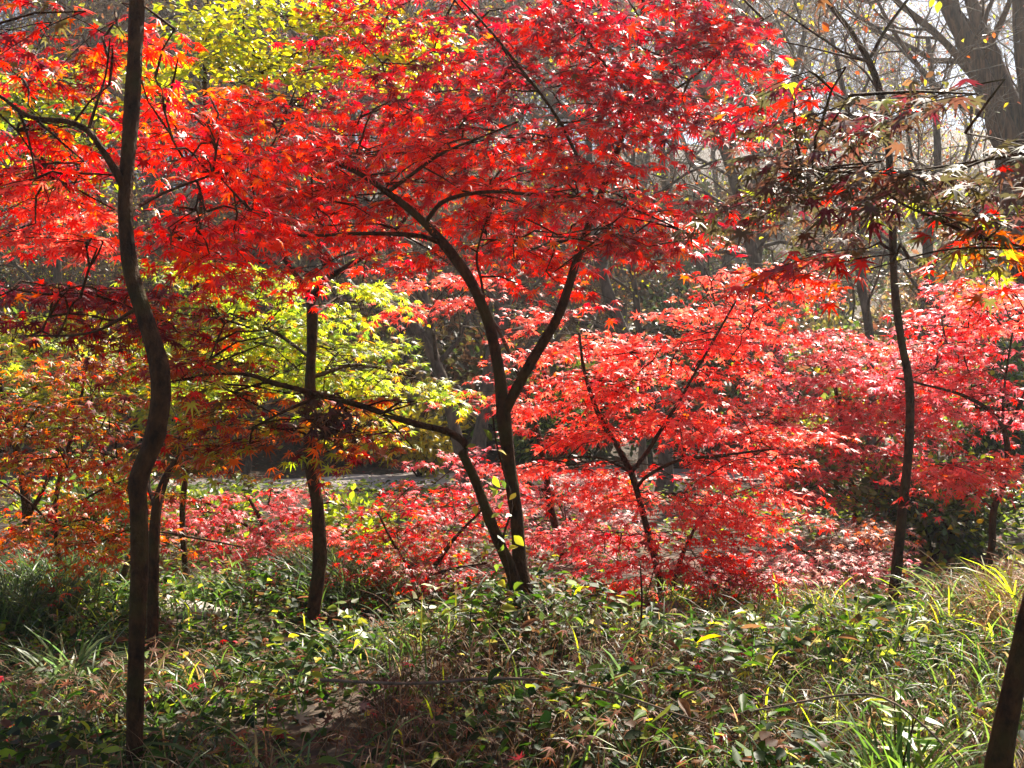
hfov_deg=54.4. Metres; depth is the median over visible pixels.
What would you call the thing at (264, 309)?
slope tree
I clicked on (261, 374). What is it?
slope bush
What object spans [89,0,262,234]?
slope tree
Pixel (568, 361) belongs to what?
slope bush
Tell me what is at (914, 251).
slope bush
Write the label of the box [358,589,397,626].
plant stem
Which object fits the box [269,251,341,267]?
slope bush
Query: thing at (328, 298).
slope tree
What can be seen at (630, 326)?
slope bush
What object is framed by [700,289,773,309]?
slope bush
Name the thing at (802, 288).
slope tree
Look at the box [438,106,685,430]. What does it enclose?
slope tree
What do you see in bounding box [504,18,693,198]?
slope tree
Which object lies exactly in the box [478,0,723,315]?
slope tree
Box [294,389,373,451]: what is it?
dead leaf clump
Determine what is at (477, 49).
slope tree
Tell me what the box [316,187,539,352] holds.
slope tree
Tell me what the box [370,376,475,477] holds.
shrub
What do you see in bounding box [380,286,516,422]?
slope bush
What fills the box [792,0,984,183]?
slope tree
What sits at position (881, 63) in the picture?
slope tree
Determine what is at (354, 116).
slope tree
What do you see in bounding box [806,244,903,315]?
slope bush
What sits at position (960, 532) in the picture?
shrub
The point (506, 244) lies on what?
slope tree
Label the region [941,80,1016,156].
slope tree
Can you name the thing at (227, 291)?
slope bush
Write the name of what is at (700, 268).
slope tree
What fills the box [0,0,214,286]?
slope tree
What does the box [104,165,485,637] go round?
maple tree
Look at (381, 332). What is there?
slope bush
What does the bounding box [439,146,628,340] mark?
slope tree
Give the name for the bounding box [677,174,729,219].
slope bush
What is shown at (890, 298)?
slope bush
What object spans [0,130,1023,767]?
ground
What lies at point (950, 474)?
maple tree
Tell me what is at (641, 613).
plant stem
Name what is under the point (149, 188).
slope tree
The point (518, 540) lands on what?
creeper
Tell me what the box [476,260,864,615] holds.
maple tree
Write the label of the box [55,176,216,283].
slope tree
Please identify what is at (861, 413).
maple tree
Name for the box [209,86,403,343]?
slope tree
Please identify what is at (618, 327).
bare tree
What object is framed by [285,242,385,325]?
slope bush
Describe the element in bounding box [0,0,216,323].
slope tree
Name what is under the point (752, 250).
bare tree
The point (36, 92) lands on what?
slope tree
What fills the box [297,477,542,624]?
maple tree
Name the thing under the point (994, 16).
slope tree
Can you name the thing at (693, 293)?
slope bush
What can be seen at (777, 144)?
bare tree
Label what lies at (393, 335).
bare tree
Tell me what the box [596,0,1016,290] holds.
slope tree
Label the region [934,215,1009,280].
slope bush
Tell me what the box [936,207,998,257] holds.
slope bush
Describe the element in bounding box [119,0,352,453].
bare tree
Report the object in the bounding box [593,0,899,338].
slope tree
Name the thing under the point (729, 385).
slope bush
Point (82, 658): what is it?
grass tuft
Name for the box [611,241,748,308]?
slope bush
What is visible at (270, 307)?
slope bush
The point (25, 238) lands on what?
slope tree
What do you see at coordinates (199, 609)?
rock
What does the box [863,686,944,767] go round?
leafy plant
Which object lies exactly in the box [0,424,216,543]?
shrub
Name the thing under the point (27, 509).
maple tree
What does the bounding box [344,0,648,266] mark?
slope tree
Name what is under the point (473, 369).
slope bush
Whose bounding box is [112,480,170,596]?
bare tree
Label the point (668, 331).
slope bush
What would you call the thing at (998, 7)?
slope tree
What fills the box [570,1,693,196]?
slope tree
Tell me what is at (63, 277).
slope tree
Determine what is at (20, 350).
shrub
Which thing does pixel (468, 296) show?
slope tree
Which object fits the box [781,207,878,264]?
slope bush
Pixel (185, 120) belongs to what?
slope tree
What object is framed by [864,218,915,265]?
slope bush
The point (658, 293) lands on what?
slope bush
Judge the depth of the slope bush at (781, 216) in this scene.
47.57 m
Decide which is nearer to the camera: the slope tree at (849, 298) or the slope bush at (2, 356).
the slope bush at (2, 356)
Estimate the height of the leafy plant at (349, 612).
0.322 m
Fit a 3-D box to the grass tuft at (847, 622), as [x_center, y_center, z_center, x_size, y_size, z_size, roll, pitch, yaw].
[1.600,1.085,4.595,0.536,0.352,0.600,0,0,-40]
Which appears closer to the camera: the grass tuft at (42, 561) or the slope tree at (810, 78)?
the grass tuft at (42, 561)
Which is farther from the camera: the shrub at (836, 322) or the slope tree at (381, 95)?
the slope tree at (381, 95)
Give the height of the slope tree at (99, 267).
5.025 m
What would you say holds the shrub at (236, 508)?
on the ground at (266, 464)
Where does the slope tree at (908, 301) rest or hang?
on the ground at (266, 464)
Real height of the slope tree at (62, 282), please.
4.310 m
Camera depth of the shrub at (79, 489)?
8.34 m
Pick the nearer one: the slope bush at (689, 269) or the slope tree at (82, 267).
the slope tree at (82, 267)
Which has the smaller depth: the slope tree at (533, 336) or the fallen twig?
the fallen twig
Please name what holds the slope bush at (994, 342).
on the ground at (266, 464)
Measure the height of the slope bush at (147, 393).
2.821 m
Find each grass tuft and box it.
[0,534,183,597]
[0,555,125,649]
[0,613,181,702]
[240,537,450,624]
[247,533,411,592]
[526,640,695,742]
[771,577,917,656]
[786,677,988,767]
[879,562,1002,623]
[936,548,1023,635]
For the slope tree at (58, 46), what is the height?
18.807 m
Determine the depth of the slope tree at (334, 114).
33.86 m
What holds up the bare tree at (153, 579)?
on the ground at (266, 464)
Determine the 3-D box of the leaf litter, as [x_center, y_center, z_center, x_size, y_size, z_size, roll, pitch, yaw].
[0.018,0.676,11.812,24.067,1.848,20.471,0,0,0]
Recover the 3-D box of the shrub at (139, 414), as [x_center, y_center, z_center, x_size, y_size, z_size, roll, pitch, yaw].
[-5.649,-0.168,17.211,3.405,3.410,2.832,0,0,-39]
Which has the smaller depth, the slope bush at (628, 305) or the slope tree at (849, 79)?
the slope bush at (628, 305)
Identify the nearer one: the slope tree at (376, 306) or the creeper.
the creeper
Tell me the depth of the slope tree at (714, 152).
39.34 m
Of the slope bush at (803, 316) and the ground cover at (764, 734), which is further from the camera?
the slope bush at (803, 316)
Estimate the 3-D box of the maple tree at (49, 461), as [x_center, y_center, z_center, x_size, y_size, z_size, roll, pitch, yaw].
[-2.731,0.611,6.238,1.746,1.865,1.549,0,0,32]
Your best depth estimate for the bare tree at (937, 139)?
13.85 m
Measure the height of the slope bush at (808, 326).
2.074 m
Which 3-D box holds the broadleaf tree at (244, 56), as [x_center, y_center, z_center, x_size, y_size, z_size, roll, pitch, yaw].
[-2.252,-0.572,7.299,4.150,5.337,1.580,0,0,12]
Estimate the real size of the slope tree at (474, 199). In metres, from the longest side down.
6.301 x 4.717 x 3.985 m
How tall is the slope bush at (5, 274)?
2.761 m
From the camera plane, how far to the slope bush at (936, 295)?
22.26 m
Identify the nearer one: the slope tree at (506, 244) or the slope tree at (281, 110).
the slope tree at (506, 244)
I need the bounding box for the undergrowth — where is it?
[0,457,1023,615]
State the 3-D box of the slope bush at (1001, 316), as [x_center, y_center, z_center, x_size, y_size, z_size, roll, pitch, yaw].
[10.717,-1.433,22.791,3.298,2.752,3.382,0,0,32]
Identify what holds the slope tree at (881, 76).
on the ground at (266, 464)
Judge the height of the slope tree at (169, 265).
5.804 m
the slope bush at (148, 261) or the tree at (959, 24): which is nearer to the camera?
the tree at (959, 24)
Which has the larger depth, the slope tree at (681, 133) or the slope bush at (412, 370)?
the slope tree at (681, 133)
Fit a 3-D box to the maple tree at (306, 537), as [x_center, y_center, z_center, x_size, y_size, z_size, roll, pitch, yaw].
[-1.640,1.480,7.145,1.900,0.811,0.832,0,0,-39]
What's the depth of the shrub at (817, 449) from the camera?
12.68 m
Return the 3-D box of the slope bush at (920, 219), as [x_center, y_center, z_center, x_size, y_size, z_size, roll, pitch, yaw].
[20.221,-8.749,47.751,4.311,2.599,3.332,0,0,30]
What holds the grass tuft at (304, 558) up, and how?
on the ground at (266, 464)
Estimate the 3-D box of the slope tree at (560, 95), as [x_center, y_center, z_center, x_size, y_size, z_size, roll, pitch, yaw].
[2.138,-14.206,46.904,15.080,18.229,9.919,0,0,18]
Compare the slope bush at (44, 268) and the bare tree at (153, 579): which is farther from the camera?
the slope bush at (44, 268)
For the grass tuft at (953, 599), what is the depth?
4.99 m
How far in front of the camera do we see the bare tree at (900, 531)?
5.99 m
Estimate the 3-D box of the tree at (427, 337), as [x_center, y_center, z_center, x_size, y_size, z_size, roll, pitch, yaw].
[-1.423,-0.964,12.126,2.538,4.998,3.906,0,0,-42]
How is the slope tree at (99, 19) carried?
on the ground at (266, 464)
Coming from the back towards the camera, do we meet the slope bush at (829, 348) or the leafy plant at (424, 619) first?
the slope bush at (829, 348)
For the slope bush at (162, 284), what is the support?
on the ground at (266, 464)
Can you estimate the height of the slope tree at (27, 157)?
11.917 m
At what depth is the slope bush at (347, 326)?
19.37 m
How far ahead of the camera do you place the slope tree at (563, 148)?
25.95 m
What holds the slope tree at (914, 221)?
on the ground at (266, 464)
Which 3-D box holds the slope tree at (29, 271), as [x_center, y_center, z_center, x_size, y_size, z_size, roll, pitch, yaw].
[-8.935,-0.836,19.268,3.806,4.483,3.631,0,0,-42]
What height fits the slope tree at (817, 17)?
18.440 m
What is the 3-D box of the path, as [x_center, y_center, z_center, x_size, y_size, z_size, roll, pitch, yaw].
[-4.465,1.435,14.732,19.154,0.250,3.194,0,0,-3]
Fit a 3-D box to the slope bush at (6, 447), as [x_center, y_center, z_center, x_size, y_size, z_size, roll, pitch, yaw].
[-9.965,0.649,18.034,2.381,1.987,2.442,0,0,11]
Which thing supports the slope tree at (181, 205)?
on the ground at (266, 464)
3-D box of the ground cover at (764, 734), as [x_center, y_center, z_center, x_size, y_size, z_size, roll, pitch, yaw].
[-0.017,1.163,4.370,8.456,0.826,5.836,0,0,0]
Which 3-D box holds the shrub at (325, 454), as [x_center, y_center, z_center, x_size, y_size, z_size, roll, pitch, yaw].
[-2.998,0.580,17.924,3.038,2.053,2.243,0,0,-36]
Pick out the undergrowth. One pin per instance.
(941, 566)
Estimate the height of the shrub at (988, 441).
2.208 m
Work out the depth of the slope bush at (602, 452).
17.02 m
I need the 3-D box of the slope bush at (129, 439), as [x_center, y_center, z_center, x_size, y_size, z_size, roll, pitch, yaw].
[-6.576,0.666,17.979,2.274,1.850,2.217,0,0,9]
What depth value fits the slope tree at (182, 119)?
28.65 m
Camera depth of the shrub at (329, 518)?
8.10 m
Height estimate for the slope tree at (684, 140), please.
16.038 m
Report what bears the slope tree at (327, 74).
on the ground at (266, 464)
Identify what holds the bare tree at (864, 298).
on the ground at (266, 464)
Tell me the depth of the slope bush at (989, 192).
46.76 m
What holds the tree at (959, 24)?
on the ground at (266, 464)
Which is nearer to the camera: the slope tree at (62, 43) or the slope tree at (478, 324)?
the slope tree at (478, 324)
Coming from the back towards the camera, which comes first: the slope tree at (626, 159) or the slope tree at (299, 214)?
the slope tree at (626, 159)
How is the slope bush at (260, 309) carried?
on the ground at (266, 464)
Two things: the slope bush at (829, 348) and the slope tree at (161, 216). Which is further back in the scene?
the slope tree at (161, 216)
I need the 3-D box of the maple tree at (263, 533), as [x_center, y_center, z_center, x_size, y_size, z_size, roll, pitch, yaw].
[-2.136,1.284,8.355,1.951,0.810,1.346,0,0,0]
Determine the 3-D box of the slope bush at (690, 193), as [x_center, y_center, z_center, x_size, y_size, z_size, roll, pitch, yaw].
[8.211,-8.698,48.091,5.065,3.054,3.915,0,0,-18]
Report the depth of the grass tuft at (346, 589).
6.45 m
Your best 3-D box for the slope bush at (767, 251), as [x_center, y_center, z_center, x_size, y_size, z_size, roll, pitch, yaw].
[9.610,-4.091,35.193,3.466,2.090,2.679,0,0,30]
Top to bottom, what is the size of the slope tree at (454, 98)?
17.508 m
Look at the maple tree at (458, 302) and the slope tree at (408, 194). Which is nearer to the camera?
the maple tree at (458, 302)
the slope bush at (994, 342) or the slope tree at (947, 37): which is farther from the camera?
the slope tree at (947, 37)
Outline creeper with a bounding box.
[466,416,523,592]
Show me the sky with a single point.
(952, 72)
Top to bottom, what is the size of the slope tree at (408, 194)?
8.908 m
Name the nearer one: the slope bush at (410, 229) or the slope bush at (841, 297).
the slope bush at (841, 297)
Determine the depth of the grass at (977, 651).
4.20 m
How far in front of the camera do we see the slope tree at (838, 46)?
58.80 m
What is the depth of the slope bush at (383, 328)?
21.87 m
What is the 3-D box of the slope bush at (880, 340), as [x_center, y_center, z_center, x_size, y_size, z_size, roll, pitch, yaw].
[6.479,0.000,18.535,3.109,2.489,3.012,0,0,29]
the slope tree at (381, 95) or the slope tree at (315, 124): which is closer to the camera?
the slope tree at (315, 124)
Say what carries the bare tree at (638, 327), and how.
on the ground at (266, 464)
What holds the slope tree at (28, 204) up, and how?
on the ground at (266, 464)
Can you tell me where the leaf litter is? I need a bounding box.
[0,420,1023,767]
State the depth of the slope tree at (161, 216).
28.29 m
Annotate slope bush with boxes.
[0,226,63,272]
[0,247,65,310]
[0,320,75,421]
[0,385,33,459]
[23,243,81,283]
[70,313,247,453]
[83,389,184,464]
[90,252,203,323]
[94,211,159,253]
[135,243,202,288]
[199,266,278,339]
[206,272,319,368]
[222,345,288,399]
[223,271,320,324]
[230,311,433,424]
[263,302,359,340]
[269,240,301,267]
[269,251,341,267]
[278,302,372,362]
[279,319,474,465]
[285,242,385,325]
[300,324,434,420]
[342,280,405,335]
[354,312,465,378]
[379,198,442,253]
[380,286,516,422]
[396,288,605,453]
[403,264,493,325]
[420,266,543,348]
[458,304,610,404]
[481,309,707,464]
[526,270,643,353]
[534,266,666,358]
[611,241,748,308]
[628,281,738,377]
[631,261,702,330]
[635,215,726,281]
[645,175,722,228]
[648,300,877,462]
[659,316,849,460]
[665,306,895,409]
[667,276,727,320]
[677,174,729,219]
[685,184,768,250]
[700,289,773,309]
[741,239,799,283]
[748,260,846,332]
[767,296,827,351]
[768,195,800,231]
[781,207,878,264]
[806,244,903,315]
[808,219,872,265]
[827,316,939,444]
[839,288,982,381]
[840,271,994,345]
[849,213,913,262]
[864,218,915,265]
[874,265,945,305]
[874,294,949,344]
[876,276,945,309]
[885,230,1010,321]
[896,177,972,225]
[909,261,1013,365]
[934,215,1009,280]
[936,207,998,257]
[967,183,1001,209]
[988,334,1014,391]
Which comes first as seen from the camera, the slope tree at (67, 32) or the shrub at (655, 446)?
the shrub at (655, 446)
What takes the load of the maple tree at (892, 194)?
on the ground at (266, 464)
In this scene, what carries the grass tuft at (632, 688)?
on the ground at (266, 464)
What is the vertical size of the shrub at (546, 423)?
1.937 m
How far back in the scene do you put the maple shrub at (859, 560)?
6.93 m
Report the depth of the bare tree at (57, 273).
16.95 m
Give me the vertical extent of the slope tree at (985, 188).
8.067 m
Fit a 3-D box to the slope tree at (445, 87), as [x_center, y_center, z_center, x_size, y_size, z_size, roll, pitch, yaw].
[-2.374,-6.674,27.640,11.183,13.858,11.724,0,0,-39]
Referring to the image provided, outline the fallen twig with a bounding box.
[319,677,703,723]
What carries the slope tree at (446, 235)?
on the ground at (266, 464)
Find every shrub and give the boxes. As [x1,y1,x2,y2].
[0,285,179,473]
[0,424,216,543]
[0,448,205,568]
[74,275,291,471]
[148,473,271,544]
[268,361,392,463]
[289,483,402,561]
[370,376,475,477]
[461,472,650,530]
[471,357,620,469]
[594,353,760,468]
[685,516,929,615]
[725,300,901,439]
[738,382,921,499]
[813,327,977,460]
[817,444,1023,566]
[850,424,1023,548]
[891,311,1023,470]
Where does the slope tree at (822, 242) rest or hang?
on the ground at (266, 464)
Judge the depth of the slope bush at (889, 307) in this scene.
22.55 m
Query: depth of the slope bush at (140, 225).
47.40 m
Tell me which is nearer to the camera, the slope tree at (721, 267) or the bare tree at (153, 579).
the bare tree at (153, 579)
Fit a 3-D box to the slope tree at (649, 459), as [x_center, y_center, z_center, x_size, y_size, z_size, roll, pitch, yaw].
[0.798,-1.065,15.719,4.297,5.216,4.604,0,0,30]
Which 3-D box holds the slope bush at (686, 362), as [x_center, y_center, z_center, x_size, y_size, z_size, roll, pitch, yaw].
[4.101,0.185,17.618,3.401,2.767,3.316,0,0,-25]
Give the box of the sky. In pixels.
[0,0,1016,188]
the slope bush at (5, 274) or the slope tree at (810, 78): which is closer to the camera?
the slope bush at (5, 274)
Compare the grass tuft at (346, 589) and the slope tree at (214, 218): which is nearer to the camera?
the grass tuft at (346, 589)
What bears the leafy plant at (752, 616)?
on the ground at (266, 464)
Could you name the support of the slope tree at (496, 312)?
on the ground at (266, 464)
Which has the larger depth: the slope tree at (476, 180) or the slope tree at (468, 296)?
the slope tree at (476, 180)
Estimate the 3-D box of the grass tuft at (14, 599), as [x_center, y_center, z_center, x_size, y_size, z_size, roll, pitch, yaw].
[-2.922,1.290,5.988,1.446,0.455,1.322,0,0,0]
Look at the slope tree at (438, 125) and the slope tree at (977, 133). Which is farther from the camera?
the slope tree at (438, 125)
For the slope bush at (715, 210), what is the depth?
43.06 m
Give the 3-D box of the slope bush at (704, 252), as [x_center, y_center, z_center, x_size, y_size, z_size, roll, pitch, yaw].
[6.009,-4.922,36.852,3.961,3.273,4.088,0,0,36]
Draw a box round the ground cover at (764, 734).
[0,550,1023,767]
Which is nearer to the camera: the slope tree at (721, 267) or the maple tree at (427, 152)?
the maple tree at (427, 152)
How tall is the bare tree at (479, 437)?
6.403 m
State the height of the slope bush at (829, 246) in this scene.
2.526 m
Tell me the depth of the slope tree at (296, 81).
38.77 m
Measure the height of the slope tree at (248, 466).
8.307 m
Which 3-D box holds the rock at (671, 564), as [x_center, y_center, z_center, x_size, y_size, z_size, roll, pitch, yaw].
[1.207,1.465,7.220,0.425,0.469,0.377,0,0,37]
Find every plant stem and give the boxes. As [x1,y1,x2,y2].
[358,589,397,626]
[639,563,642,656]
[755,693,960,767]
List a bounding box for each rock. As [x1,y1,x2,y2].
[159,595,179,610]
[161,600,231,618]
[650,555,708,595]
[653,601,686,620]
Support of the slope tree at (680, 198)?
on the ground at (266, 464)
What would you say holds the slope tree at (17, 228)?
on the ground at (266, 464)
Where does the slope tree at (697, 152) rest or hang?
on the ground at (266, 464)
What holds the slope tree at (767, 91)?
on the ground at (266, 464)
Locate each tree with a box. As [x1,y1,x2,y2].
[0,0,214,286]
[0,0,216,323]
[0,0,259,324]
[0,0,309,357]
[0,0,356,404]
[0,0,364,767]
[0,0,423,345]
[0,0,479,583]
[0,1,253,262]
[0,11,148,474]
[0,17,114,282]
[0,66,72,286]
[0,104,198,455]
[0,126,76,307]
[0,199,96,283]
[0,225,175,401]
[0,236,147,359]
[0,246,153,355]
[0,332,140,575]
[0,337,258,602]
[1,2,168,277]
[1,244,156,404]
[3,0,523,362]
[9,7,147,148]
[19,0,319,335]
[19,228,141,310]
[39,0,327,322]
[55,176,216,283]
[62,0,463,474]
[64,82,304,369]
[75,0,822,622]
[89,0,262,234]
[89,180,285,321]
[90,122,255,283]
[93,1,319,249]
[104,101,227,301]
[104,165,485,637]
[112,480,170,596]
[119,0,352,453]
[125,407,240,667]
[148,483,360,574]
[161,1,428,247]
[161,108,368,331]
[165,1,422,261]
[191,0,622,385]
[197,8,371,258]
[201,4,465,303]
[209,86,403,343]
[218,523,399,601]
[219,91,368,309]
[235,1,426,291]
[248,1,539,267]
[252,0,670,270]
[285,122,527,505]
[291,0,499,459]
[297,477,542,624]
[307,5,624,283]
[316,0,810,395]
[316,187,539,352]
[319,245,421,342]
[327,0,595,196]
[328,115,524,288]
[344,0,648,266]
[350,1,692,495]
[356,0,534,258]
[356,0,538,182]
[356,270,676,569]
[374,157,529,331]
[377,2,648,453]
[380,227,561,345]
[391,114,581,294]
[396,36,631,440]
[403,153,675,467]
[433,159,536,314]
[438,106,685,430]
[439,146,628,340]
[454,148,569,312]
[469,0,710,227]
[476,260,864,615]
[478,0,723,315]
[486,0,880,325]
[495,0,738,496]
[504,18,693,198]
[505,10,740,477]
[506,63,651,315]
[558,0,882,486]
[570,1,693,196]
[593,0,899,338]
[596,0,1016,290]
[596,129,744,295]
[613,0,897,260]
[613,11,945,464]
[635,0,979,612]
[643,0,807,227]
[644,0,936,247]
[645,7,736,200]
[645,10,790,173]
[650,179,767,304]
[653,0,912,472]
[665,0,924,265]
[668,0,1023,767]
[676,5,829,172]
[678,0,908,202]
[689,120,902,338]
[703,275,1023,549]
[725,0,1023,482]
[731,1,1008,340]
[763,109,882,318]
[773,0,918,183]
[780,0,1023,461]
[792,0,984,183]
[803,0,974,209]
[809,0,1023,435]
[813,1,1005,199]
[837,190,1011,353]
[859,285,1023,577]
[869,0,1016,204]
[884,44,1017,283]
[885,0,1018,231]
[921,0,1018,177]
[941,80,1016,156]
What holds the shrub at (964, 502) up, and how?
on the ground at (266, 464)
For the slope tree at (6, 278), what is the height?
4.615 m
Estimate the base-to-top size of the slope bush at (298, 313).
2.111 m
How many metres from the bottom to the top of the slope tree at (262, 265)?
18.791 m
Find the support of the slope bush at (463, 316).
on the ground at (266, 464)
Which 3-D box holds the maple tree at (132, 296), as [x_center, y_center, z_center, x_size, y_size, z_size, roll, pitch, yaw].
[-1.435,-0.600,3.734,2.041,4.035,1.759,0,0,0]
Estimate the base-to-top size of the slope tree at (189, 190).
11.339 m
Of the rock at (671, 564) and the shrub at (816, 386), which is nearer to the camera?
the rock at (671, 564)
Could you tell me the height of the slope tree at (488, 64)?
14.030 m
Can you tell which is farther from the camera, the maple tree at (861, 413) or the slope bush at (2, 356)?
the slope bush at (2, 356)
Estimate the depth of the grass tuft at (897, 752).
2.95 m
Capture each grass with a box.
[0,525,1023,767]
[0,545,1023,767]
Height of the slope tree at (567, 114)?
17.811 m
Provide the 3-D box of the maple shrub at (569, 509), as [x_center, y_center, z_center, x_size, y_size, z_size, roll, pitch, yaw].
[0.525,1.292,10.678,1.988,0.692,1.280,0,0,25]
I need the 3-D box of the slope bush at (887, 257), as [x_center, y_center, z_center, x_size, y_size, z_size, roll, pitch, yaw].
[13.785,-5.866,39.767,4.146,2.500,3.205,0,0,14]
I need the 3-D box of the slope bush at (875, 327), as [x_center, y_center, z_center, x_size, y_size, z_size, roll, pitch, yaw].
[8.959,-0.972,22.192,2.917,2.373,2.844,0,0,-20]
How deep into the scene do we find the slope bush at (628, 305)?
25.87 m
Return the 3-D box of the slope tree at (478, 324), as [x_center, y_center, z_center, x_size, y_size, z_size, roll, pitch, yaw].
[0.448,-2.001,16.791,4.229,6.868,4.097,5,-2,-27]
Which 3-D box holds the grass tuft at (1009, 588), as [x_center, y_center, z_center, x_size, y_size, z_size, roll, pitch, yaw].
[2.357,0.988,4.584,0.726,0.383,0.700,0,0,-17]
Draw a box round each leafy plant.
[325,598,367,642]
[397,579,486,644]
[727,603,762,668]
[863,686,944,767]
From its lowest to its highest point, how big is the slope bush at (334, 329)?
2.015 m
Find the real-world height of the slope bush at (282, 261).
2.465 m
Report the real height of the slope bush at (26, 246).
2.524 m
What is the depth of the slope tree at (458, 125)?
29.09 m
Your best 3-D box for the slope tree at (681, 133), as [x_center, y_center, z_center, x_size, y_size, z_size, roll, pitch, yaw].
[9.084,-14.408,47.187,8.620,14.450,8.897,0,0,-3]
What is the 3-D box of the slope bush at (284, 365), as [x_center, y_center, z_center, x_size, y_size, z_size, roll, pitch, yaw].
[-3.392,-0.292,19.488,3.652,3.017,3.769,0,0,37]
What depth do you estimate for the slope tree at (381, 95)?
42.80 m
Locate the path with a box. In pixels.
[0,466,775,493]
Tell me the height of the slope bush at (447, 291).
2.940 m
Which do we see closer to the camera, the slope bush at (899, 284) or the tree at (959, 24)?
the tree at (959, 24)

